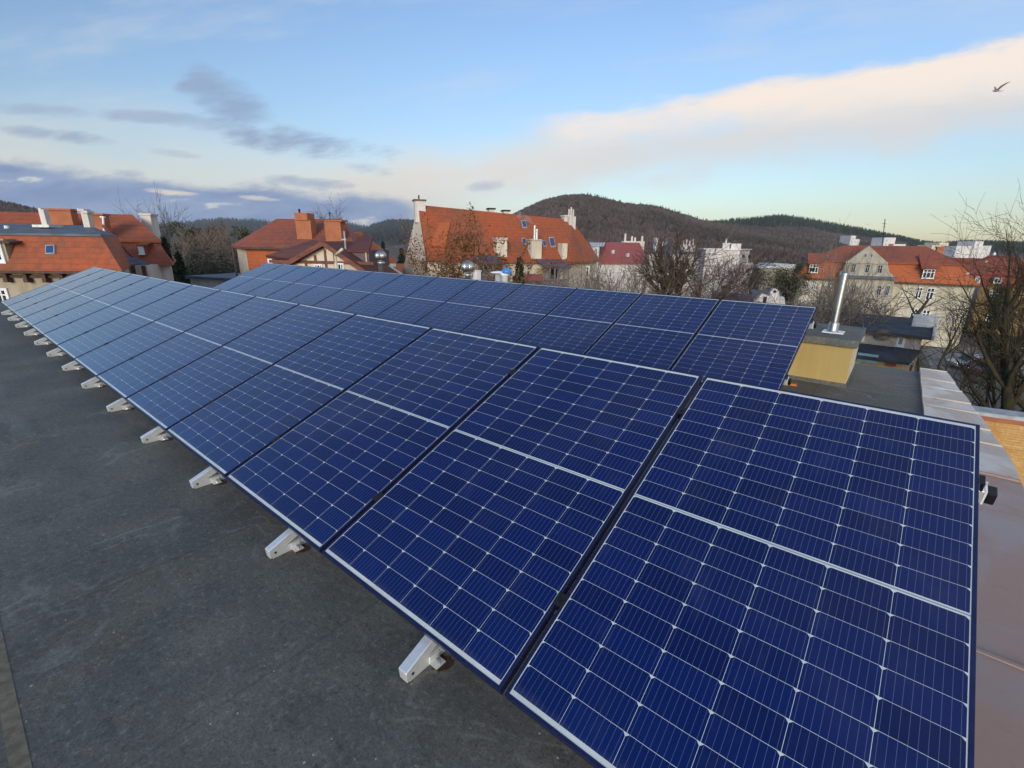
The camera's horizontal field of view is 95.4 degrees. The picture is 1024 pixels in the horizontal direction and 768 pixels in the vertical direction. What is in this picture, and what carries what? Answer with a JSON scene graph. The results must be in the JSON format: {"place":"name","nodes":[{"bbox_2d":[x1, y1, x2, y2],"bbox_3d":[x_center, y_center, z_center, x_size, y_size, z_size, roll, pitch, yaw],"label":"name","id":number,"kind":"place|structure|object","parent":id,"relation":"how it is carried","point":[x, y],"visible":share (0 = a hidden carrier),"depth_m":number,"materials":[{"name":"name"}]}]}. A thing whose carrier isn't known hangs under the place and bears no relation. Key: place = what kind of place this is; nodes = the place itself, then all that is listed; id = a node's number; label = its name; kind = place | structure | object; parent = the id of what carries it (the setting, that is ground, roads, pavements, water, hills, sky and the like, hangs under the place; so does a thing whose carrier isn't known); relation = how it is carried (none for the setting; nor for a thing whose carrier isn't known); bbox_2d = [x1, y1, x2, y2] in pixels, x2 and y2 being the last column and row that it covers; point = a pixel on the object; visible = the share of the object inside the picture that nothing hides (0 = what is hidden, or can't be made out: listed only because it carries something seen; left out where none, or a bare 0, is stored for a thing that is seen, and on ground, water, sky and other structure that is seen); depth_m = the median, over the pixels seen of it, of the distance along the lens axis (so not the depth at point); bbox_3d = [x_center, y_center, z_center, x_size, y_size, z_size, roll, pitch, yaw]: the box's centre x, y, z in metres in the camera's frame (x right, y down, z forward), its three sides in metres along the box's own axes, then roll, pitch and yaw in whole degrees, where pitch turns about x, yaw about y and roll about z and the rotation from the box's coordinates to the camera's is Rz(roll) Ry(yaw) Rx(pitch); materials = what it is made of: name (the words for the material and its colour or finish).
{"place":"outdoors","nodes":[
{"label":"outdoors","id":0,"kind":"place"},
{"bbox_2d":[0,208,132,302],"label":"mansard house","id":1,"kind":"structure","parent":0,"point":[35,256],"depth_m":26.98,"materials":[{"name":"orange tile"}]},
{"bbox_2d":[185,273,240,287],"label":"grey garage","id":2,"kind":"structure","parent":0,"point":[210,280],"depth_m":46.33,"materials":[{"name":"stone"}]},
{"bbox_2d":[374,239,404,247],"bbox_3d":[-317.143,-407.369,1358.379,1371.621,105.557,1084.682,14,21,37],"label":"hills","id":3,"kind":"structure","parent":0,"point":[389,244],"depth_m":818.49,"materials":[{"name":"grey plant"}]},
{"bbox_2d":[356,218,413,243],"bbox_3d":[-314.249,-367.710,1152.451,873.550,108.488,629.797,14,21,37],"label":"woods","id":4,"kind":"object","parent":3,"relation":"on","point":[387,230],"visible":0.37,"depth_m":943.65,"materials":[{"name":"grey plant"}]},
{"bbox_2d":[402,195,599,288],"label":"steep roof house","id":5,"kind":"structure","parent":0,"point":[543,235],"depth_m":45.79,"materials":[{"name":"orange tile"}]},
{"bbox_2d":[0,0,1023,242],"label":"sky","id":6,"kind":"structure","parent":0,"point":[875,112],"materials":[{"name":"blue"}]},
{"bbox_2d":[385,205,794,270],"bbox_3d":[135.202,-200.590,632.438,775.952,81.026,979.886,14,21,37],"label":"hills","id":7,"kind":"structure","parent":0,"point":[393,253],"depth_m":432.15,"materials":[{"name":"grey plant"}]},
{"bbox_2d":[406,193,846,271],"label":"woods","id":8,"kind":"object","parent":7,"relation":"on","point":[623,218],"visible":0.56,"depth_m":372.94,"materials":[{"name":"plant"}]},
{"bbox_2d":[589,234,648,292],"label":"red roof house","id":9,"kind":"structure","parent":0,"point":[611,249],"depth_m":66.03,"materials":[{"name":"paint"}]},
{"bbox_2d":[219,255,1023,410],"bbox_3d":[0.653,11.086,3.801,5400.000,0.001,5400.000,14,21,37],"label":"ground","id":10,"kind":"structure","parent":0,"point":[970,398],"depth_m":44.25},
{"bbox_2d":[0,208,175,280],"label":"tiled house","id":11,"kind":"structure","parent":10,"relation":"on","point":[139,241],"depth_m":35.80,"materials":[{"name":"tile"}]},
{"bbox_2d":[111,182,191,282],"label":"bare tree","id":12,"kind":"object","parent":10,"relation":"on","point":[163,224],"visible":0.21,"depth_m":44.37,"materials":[{"name":"brown plant"}]},
{"bbox_2d":[174,251,190,283],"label":"conifer tree","id":13,"kind":"object","parent":10,"relation":"on","point":[179,263],"visible":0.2,"depth_m":50.44,"materials":[{"name":"green plant"}]},
{"bbox_2d":[168,223,221,271],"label":"bare tree","id":14,"kind":"object","parent":10,"relation":"on","point":[185,245],"visible":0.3,"depth_m":74.69,"materials":[{"name":"brown plant"}]},
{"bbox_2d":[168,220,221,262],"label":"bare tree","id":15,"kind":"object","parent":10,"relation":"on","point":[175,244],"visible":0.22,"depth_m":123.21,"materials":[{"name":"brown plant"}]},
{"bbox_2d":[170,246,239,274],"bbox_3d":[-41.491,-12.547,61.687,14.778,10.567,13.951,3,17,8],"label":"evergreen hedge","id":16,"kind":"object","parent":10,"relation":"on","point":[198,268],"visible":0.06,"depth_m":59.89,"materials":[{"name":"green plant"}]},
{"bbox_2d":[173,225,240,270],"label":"bare tree","id":17,"kind":"object","parent":10,"relation":"on","point":[201,247],"visible":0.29,"depth_m":73.22,"materials":[{"name":"brown plant"}]},
{"bbox_2d":[187,233,239,274],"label":"bare tree","id":18,"kind":"object","parent":10,"relation":"on","point":[214,268],"visible":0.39,"depth_m":55.49,"materials":[{"name":"brown plant"}]},
{"bbox_2d":[231,209,402,275],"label":"hipped house","id":19,"kind":"structure","parent":10,"relation":"on","point":[304,239],"depth_m":37.34,"materials":[{"name":"tile"}]},
{"bbox_2d":[383,204,489,278],"bbox_3d":[-3.978,-4.446,30.617,7.090,14.097,6.052,5,17,15],"label":"brown leaved tree","id":20,"kind":"object","parent":10,"relation":"on","point":[454,263],"visible":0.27,"depth_m":28.67,"materials":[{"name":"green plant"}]},
{"bbox_2d":[410,202,584,283],"bbox_3d":[-0.810,-3.160,26.851,9.194,13.981,7.969,-4,18,-16],"label":"bare tree","id":21,"kind":"object","parent":10,"relation":"on","point":[466,246],"visible":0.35,"depth_m":27.12,"materials":[{"name":"brown plant"}]},
{"bbox_2d":[475,219,597,286],"bbox_3d":[1.522,-4.723,33.303,10.583,13.239,11.383,2,17,3],"label":"bare shrub","id":22,"kind":"object","parent":10,"relation":"on","point":[546,280],"visible":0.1,"depth_m":32.18,"materials":[{"name":"brown plant"}]},
{"bbox_2d":[573,237,636,291],"bbox_3d":[5.436,-4.971,35.952,7.469,12.243,6.678,14,21,37],"label":"bare shrub","id":23,"kind":"object","parent":10,"relation":"on","point":[598,287],"visible":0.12,"depth_m":34.45,"materials":[{"name":"brown plant"}]},
{"bbox_2d":[580,228,664,293],"bbox_3d":[7.826,-5.778,37.597,7.868,12.898,7.035,-6,18,-21],"label":"bare shrub","id":24,"kind":"object","parent":10,"relation":"on","point":[598,272],"visible":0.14,"depth_m":35.99,"materials":[{"name":"brown plant"}]},
{"bbox_2d":[580,225,743,296],"bbox_3d":[11.871,-6.486,39.070,15.276,13.536,14.201,-8,19,-26],"label":"bare shrub","id":25,"kind":"object","parent":10,"relation":"on","point":[646,281],"visible":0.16,"depth_m":36.79,"materials":[{"name":"brown plant"}]},
{"bbox_2d":[624,220,708,295],"bbox_3d":[12.744,-6.820,39.641,6.412,13.864,8.788,12,20,33],"label":"bare tree","id":26,"kind":"object","parent":10,"relation":"on","point":[662,270],"visible":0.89,"depth_m":37.81,"materials":[{"name":"brown plant"}]},
{"bbox_2d":[654,238,707,295],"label":"bare tree","id":27,"kind":"object","parent":10,"relation":"on","point":[677,289],"visible":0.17,"depth_m":41.62,"materials":[{"name":"brown plant"}]},
{"bbox_2d":[627,224,807,331],"bbox_3d":[16.626,-6.464,39.329,14.706,13.424,15.831,3,17,8],"label":"bare tree","id":28,"kind":"object","parent":10,"relation":"on","point":[725,294],"visible":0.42,"depth_m":37.04,"materials":[{"name":"brown plant"}]},
{"bbox_2d":[695,239,751,297],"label":"building","id":29,"kind":"structure","parent":10,"relation":"on","point":[734,249],"depth_m":69.12,"materials":[{"name":"white paint"}]},
{"bbox_2d":[686,245,782,301],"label":"bare tree","id":30,"kind":"object","parent":10,"relation":"on","point":[724,286],"visible":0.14,"depth_m":42.82,"materials":[{"name":"brown plant"}]},
{"bbox_2d":[726,264,778,293],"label":"ivy clad tree","id":31,"kind":"object","parent":10,"relation":"on","point":[762,280],"visible":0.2,"depth_m":55.92,"materials":[{"name":"green plant"}]},
{"bbox_2d":[751,288,784,303],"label":"white parapet house","id":32,"kind":"structure","parent":10,"relation":"on","point":[776,295],"depth_m":41.93,"materials":[{"name":"paint"}]},
{"bbox_2d":[736,259,824,315],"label":"ivy clad tree","id":33,"kind":"object","parent":10,"relation":"on","point":[795,280],"visible":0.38,"depth_m":53.45,"materials":[{"name":"green plant"}]},
{"bbox_2d":[760,263,812,305],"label":"ivy clad tree","id":34,"kind":"object","parent":10,"relation":"on","point":[777,277],"visible":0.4,"depth_m":53.58,"materials":[{"name":"green plant"}]},
{"bbox_2d":[794,214,866,318],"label":"birch tree","id":35,"kind":"object","parent":10,"relation":"on","point":[828,268],"visible":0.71,"depth_m":46.45,"materials":[{"name":"brown plant"}]},
{"bbox_2d":[798,252,865,323],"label":"bare shrub","id":36,"kind":"object","parent":10,"relation":"on","point":[833,284],"visible":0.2,"depth_m":43.96,"materials":[{"name":"brown plant"}]},
{"bbox_2d":[785,260,884,334],"bbox_3d":[26.433,-4.984,39.370,10.840,10.849,11.660,1,17,2],"label":"bare shrub","id":37,"kind":"object","parent":10,"relation":"on","point":[818,300],"visible":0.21,"depth_m":38.10,"materials":[{"name":"brown plant"}]},
{"bbox_2d":[799,275,896,345],"bbox_3d":[26.344,-3.957,37.662,9.859,9.867,10.605,1,17,1],"label":"bare shrub","id":38,"kind":"object","parent":10,"relation":"on","point":[859,307],"visible":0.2,"depth_m":36.56,"materials":[{"name":"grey plant"}]},
{"bbox_2d":[801,240,904,317],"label":"bare shrub","id":39,"kind":"object","parent":10,"relation":"on","point":[871,278],"visible":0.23,"depth_m":43.03,"materials":[{"name":"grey plant"}]},
{"bbox_2d":[791,266,927,365],"bbox_3d":[27.767,-4.712,39.715,10.919,10.159,10.151,11,20,30],"label":"bare shrub","id":40,"kind":"object","parent":10,"relation":"on","point":[877,318],"visible":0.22,"depth_m":38.05,"materials":[{"name":"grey plant"}]},
{"bbox_2d":[804,258,943,322],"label":"bare shrub","id":41,"kind":"object","parent":10,"relation":"on","point":[892,309],"visible":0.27,"depth_m":41.46,"materials":[{"name":"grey plant"}]},
{"bbox_2d":[828,312,939,370],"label":"yard building","id":42,"kind":"structure","parent":10,"relation":"on","point":[871,351],"depth_m":34.91,"materials":[{"name":"grey paint"}]},
{"bbox_2d":[794,221,981,347],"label":"tenement","id":43,"kind":"structure","parent":10,"relation":"on","point":[900,262],"depth_m":58.62,"materials":[{"name":"paint"}]},
{"bbox_2d":[858,269,960,331],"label":"weeping tree","id":44,"kind":"object","parent":10,"relation":"on","point":[920,310],"visible":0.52,"depth_m":45.46,"materials":[{"name":"brown plant"}]},
{"bbox_2d":[888,180,1023,411],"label":"bare tree","id":45,"kind":"object","parent":10,"relation":"on","point":[1010,398],"visible":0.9,"depth_m":24.03,"materials":[{"name":"brown plant"}]},
{"bbox_2d":[937,280,986,369],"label":"bare tree","id":46,"kind":"object","parent":10,"relation":"on","point":[949,346],"visible":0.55,"depth_m":44.25,"materials":[{"name":"brown plant"}]},
{"bbox_2d":[916,216,1023,408],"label":"bare tree","id":47,"kind":"object","parent":10,"relation":"on","point":[1020,402],"visible":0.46,"depth_m":26.62,"materials":[{"name":"brown plant"}]},
{"bbox_2d":[942,329,1016,389],"bbox_3d":[36.466,-1.748,36.423,5.150,6.582,5.544,3,17,7],"label":"bare tree","id":48,"kind":"object","parent":10,"relation":"on","point":[972,362],"visible":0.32,"depth_m":36.37,"materials":[{"name":"brown plant"}]},
{"bbox_2d":[956,272,1023,410],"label":"ivy clad tree","id":49,"kind":"object","parent":10,"relation":"on","point":[993,401],"visible":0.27,"depth_m":29.39,"materials":[{"name":"green plant"}]},
{"bbox_2d":[644,227,699,296],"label":"turret house","id":50,"kind":"structure","parent":0,"point":[654,246],"depth_m":76.04,"materials":[{"name":"paint"}]},
{"bbox_2d":[750,263,794,295],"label":"pale flat house","id":51,"kind":"structure","parent":0,"point":[780,265],"depth_m":107.07,"materials":[{"name":"white paint"}]},
{"bbox_2d":[942,241,991,257],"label":"apartment block","id":52,"kind":"structure","parent":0,"point":[965,250],"depth_m":346.37,"materials":[{"name":"grey paint"}]},
{"bbox_2d":[922,347,1023,379],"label":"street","id":53,"kind":"structure","parent":0,"point":[935,356],"depth_m":52.84,"materials":[{"name":"grey asphalt"}]},
{"bbox_2d":[952,252,1023,335],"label":"ochre house","id":54,"kind":"structure","parent":0,"point":[983,271],"depth_m":68.36,"materials":[{"name":"tile"}]},
{"bbox_2d":[973,406,1023,486],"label":"yellow brick wall","id":55,"kind":"structure","parent":0,"point":[1006,427],"depth_m":14.91,"materials":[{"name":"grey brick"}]},
{"bbox_2d":[989,251,1023,257],"bbox_3d":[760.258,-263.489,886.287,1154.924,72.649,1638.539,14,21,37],"label":"hills","id":56,"kind":"structure","parent":0,"point":[1000,253],"depth_m":653.62,"materials":[{"name":"grey plant"}]},
{"bbox_2d":[710,214,1023,251],"bbox_3d":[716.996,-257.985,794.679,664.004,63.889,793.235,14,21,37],"label":"woods","id":57,"kind":"object","parent":56,"relation":"on","point":[799,221],"visible":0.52,"depth_m":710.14,"materials":[{"name":"green plant"}]},
{"bbox_3d":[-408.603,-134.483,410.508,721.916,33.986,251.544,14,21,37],"label":"hills","id":58,"kind":"structure","parent":0,"visible":0},
{"bbox_2d":[0,200,37,211],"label":"woods","id":59,"kind":"object","parent":58,"relation":"on","point":[9,207],"visible":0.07,"depth_m":347.91,"materials":[{"name":"grey plant"}]},
{"bbox_3d":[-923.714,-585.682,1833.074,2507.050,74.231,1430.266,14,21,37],"label":"hills","id":60,"kind":"structure","parent":0,"visible":0},
{"bbox_2d":[158,217,366,240],"bbox_3d":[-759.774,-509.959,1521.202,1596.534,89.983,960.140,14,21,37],"label":"woods","id":61,"kind":"object","parent":60,"relation":"on","point":[248,224],"visible":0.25,"depth_m":1399.97,"materials":[{"name":"plant"}]},
{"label":"building base","id":62,"kind":"structure","parent":0,"visible":0},
{"bbox_2d":[0,303,922,767],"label":"flat roof","id":63,"kind":"structure","parent":62,"relation":"on","point":[156,611],"depth_m":1.89,"materials":[{"name":"fabric"}]},
{"bbox_2d":[0,624,31,767],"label":"felt strip","id":64,"kind":"object","parent":63,"relation":"on","point":[17,751],"depth_m":1.51,"materials":[{"name":"grey"}]},
{"bbox_2d":[106,398,133,411],"bbox_3d":[-3.026,-0.311,4.718,0.110,0.784,1.804,14,21,37],"label":"mounting bracket","id":65,"kind":"object","parent":63,"relation":"on","point":[118,404],"visible":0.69,"depth_m":4.22,"materials":[{"name":"metal"}]},
{"bbox_2d":[140,426,172,442],"bbox_3d":[-2.216,-0.109,4.087,0.110,0.784,1.804,14,21,37],"label":"mounting bracket","id":66,"kind":"object","parent":63,"relation":"on","point":[155,434],"visible":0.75,"depth_m":3.59,"materials":[{"name":"metal"}]},
{"bbox_2d":[189,466,226,488],"bbox_3d":[-1.407,0.093,3.457,0.110,0.784,1.804,14,21,37],"label":"mounting bracket","id":67,"kind":"object","parent":63,"relation":"on","point":[207,476],"visible":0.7,"depth_m":2.96,"materials":[{"name":"metal"}]},
{"bbox_2d":[265,528,309,558],"bbox_3d":[-0.597,0.295,2.826,0.110,0.784,1.804,14,21,37],"label":"mounting bracket","id":68,"kind":"object","parent":63,"relation":"on","point":[288,539],"visible":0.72,"depth_m":2.33,"materials":[{"name":"metal"}]},
{"bbox_2d":[89,274,997,504],"bbox_3d":[-4.083,-1.062,6.114,14.908,0.104,0.050,14,44,37],"label":"mounting rail","id":69,"kind":"object","parent":68,"relation":"attached to","point":[988,494],"visible":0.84,"depth_m":1.63,"materials":[{"name":"metal"}]},
{"bbox_2d":[399,635,453,682],"bbox_3d":[0.213,0.497,2.195,0.110,0.784,1.804,14,21,37],"label":"mounting bracket","id":70,"kind":"object","parent":63,"relation":"on","point":[426,651],"visible":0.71,"depth_m":1.70,"materials":[{"name":"metal"}]},
{"bbox_2d":[26,298,568,614],"bbox_3d":[-4.739,-0.440,5.478,14.900,0.104,0.050,14,44,37],"label":"mounting rail","id":71,"kind":"object","parent":70,"relation":"attached to","point":[560,599],"visible":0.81,"depth_m":1.64,"materials":[{"name":"metal"}]},
{"bbox_2d":[1,267,103,306],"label":"solar panel","id":72,"kind":"object","parent":71,"relation":"attached to","point":[41,289],"visible":0.8,"depth_m":9.87,"materials":[{"name":"glass"}]},
{"bbox_2d":[7,269,116,312],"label":"solar panel","id":73,"kind":"object","parent":71,"relation":"on","point":[14,307],"visible":0.88,"depth_m":9.22,"materials":[{"name":"glass"}]},
{"bbox_2d":[14,271,131,318],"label":"solar panel","id":74,"kind":"object","parent":71,"relation":"on","point":[60,298],"visible":0.88,"depth_m":8.58,"materials":[{"name":"glass"}]},
{"bbox_2d":[22,274,147,327],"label":"solar panel","id":75,"kind":"object","parent":71,"relation":"on","point":[66,305],"visible":0.87,"depth_m":7.94,"materials":[{"name":"glass"}]},
{"bbox_2d":[32,277,168,334],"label":"solar panel","id":76,"kind":"object","parent":71,"relation":"on","point":[78,312],"visible":0.78,"depth_m":7.30,"materials":[{"name":"glass"}]},
{"bbox_2d":[43,280,192,345],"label":"solar panel","id":77,"kind":"object","parent":71,"relation":"on","point":[67,332],"visible":0.79,"depth_m":6.65,"materials":[{"name":"glass"}]},
{"bbox_2d":[57,285,220,359],"bbox_3d":[-4.832,-0.865,6.089,1.038,0.035,1.755,14,44,37],"label":"solar panel","id":78,"kind":"object","parent":71,"relation":"on","point":[88,341],"visible":0.87,"depth_m":6.01,"materials":[{"name":"glass"}]},
{"bbox_2d":[74,290,254,377],"bbox_3d":[-4.013,-0.661,5.451,1.038,0.035,1.755,14,44,37],"label":"solar panel","id":79,"kind":"object","parent":71,"relation":"on","point":[107,356],"visible":0.84,"depth_m":5.36,"materials":[{"name":"glass"}]},
{"bbox_2d":[96,296,299,399],"bbox_3d":[-3.194,-0.456,4.813,1.038,0.035,1.755,14,44,37],"label":"solar panel","id":80,"kind":"object","parent":71,"relation":"on","point":[135,374],"visible":0.83,"depth_m":4.71,"materials":[{"name":"glass"}]},
{"bbox_2d":[125,304,355,432],"bbox_3d":[-2.375,-0.252,4.175,1.038,0.035,1.755,14,44,37],"label":"solar panel","id":81,"kind":"object","parent":71,"relation":"on","point":[172,399],"visible":0.81,"depth_m":4.06,"materials":[{"name":"glass"}]},
{"bbox_2d":[166,314,431,479],"bbox_3d":[-1.556,-0.047,3.537,1.038,0.035,1.755,14,44,37],"label":"solar panel","id":82,"kind":"object","parent":71,"relation":"on","point":[226,434],"visible":0.85,"depth_m":3.40,"materials":[{"name":"glass"}]},
{"bbox_2d":[225,327,538,553],"bbox_3d":[-0.737,0.157,2.899,1.038,0.035,1.755,14,44,37],"label":"solar panel","id":83,"kind":"object","parent":71,"relation":"on","point":[320,479],"visible":0.87,"depth_m":2.73,"materials":[{"name":"glass"}]},
{"bbox_2d":[322,347,701,694],"bbox_3d":[0.082,0.362,2.261,1.038,0.035,1.755,14,44,37],"label":"solar panel","id":84,"kind":"object","parent":71,"relation":"attached to","point":[471,540],"visible":1,"depth_m":2.05,"materials":[{"name":"glass"}]},
{"bbox_2d":[505,376,979,767],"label":"solar panel","id":85,"kind":"object","parent":71,"relation":"attached to","point":[768,577],"visible":1,"depth_m":1.47,"materials":[{"name":"glass"}]},
{"bbox_2d":[786,323,865,387],"bbox_3d":[3.675,-0.431,5.817,1.055,0.550,1.165,14,21,37],"label":"chimney box","id":86,"kind":"object","parent":63,"relation":"on","point":[824,356],"visible":0.57,"depth_m":5.30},
{"bbox_2d":[826,272,849,331],"bbox_3d":[3.799,-0.950,5.415,0.136,0.680,0.136,14,21,37],"label":"flue pipe","id":87,"kind":"object","parent":86,"relation":"on","point":[833,325],"visible":1,"depth_m":5.39,"materials":[{"name":"metal"}]},
{"bbox_2d":[919,368,1023,767],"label":"parapet coping","id":88,"kind":"object","parent":63,"relation":"on","point":[999,718],"visible":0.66,"depth_m":2.09,"materials":[{"name":"metal"}]},
{"bbox_3d":[2.755,-0.314,4.985,0.110,0.784,1.804,14,21,37],"label":"bracket","id":89,"kind":"object","parent":63,"relation":"on","visible":0},
{"bbox_2d":[236,286,791,384],"bbox_3d":[-2.678,-1.372,8.643,13.842,0.104,0.050,14,44,37],"label":"mounting rail","id":90,"kind":"object","parent":89,"relation":"attached to","point":[788,380],"visible":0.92,"depth_m":4.50,"materials":[{"name":"metal"}]},
{"bbox_2d":[213,263,282,290],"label":"solar panel","id":91,"kind":"object","parent":90,"relation":"attached to","point":[246,276],"visible":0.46,"depth_m":12.76,"materials":[{"name":"glass"}]},
{"bbox_2d":[228,264,300,293],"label":"solar panel","id":92,"kind":"object","parent":90,"relation":"on","point":[263,279],"visible":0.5,"depth_m":12.11,"materials":[{"name":"glass"}]},
{"bbox_2d":[246,266,323,296],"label":"solar panel","id":93,"kind":"object","parent":90,"relation":"on","point":[279,283],"visible":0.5,"depth_m":11.48,"materials":[{"name":"glass"}]},
{"bbox_2d":[266,268,346,300],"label":"solar panel","id":94,"kind":"object","parent":90,"relation":"on","point":[301,286],"visible":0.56,"depth_m":10.84,"materials":[{"name":"glass"}]},
{"bbox_2d":[288,269,373,305],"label":"solar panel","id":95,"kind":"object","parent":90,"relation":"on","point":[327,288],"visible":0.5,"depth_m":10.20,"materials":[{"name":"glass"}]},
{"bbox_2d":[313,272,402,310],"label":"solar panel","id":96,"kind":"object","parent":90,"relation":"on","point":[353,293],"visible":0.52,"depth_m":9.55,"materials":[{"name":"glass"}]},
{"bbox_2d":[342,274,437,316],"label":"solar panel","id":97,"kind":"object","parent":90,"relation":"on","point":[385,297],"visible":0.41,"depth_m":8.91,"materials":[{"name":"glass"}]},
{"bbox_2d":[376,277,476,323],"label":"solar panel","id":98,"kind":"object","parent":90,"relation":"on","point":[420,303],"visible":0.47,"depth_m":8.27,"materials":[{"name":"glass"}]},
{"bbox_2d":[415,280,522,331],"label":"solar panel","id":99,"kind":"object","parent":90,"relation":"on","point":[466,307],"visible":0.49,"depth_m":7.63,"materials":[{"name":"glass"}]},
{"bbox_2d":[461,284,576,341],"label":"solar panel","id":100,"kind":"object","parent":90,"relation":"on","point":[517,314],"visible":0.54,"depth_m":6.99,"materials":[{"name":"glass"}]},
{"bbox_2d":[517,288,641,353],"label":"solar panel","id":101,"kind":"object","parent":90,"relation":"on","point":[580,320],"visible":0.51,"depth_m":6.34,"materials":[{"name":"glass"}]},
{"bbox_2d":[585,293,719,369],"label":"solar panel","id":102,"kind":"object","parent":90,"relation":"attached to","point":[656,330],"visible":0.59,"depth_m":5.70,"materials":[{"name":"glass"}]},
{"bbox_2d":[671,299,816,388],"bbox_3d":[2.551,-0.468,5.107,1.038,0.035,1.755,14,44,37],"label":"solar panel","id":103,"kind":"object","parent":90,"relation":"attached to","point":[756,343],"visible":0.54,"depth_m":5.05,"materials":[{"name":"glass"}]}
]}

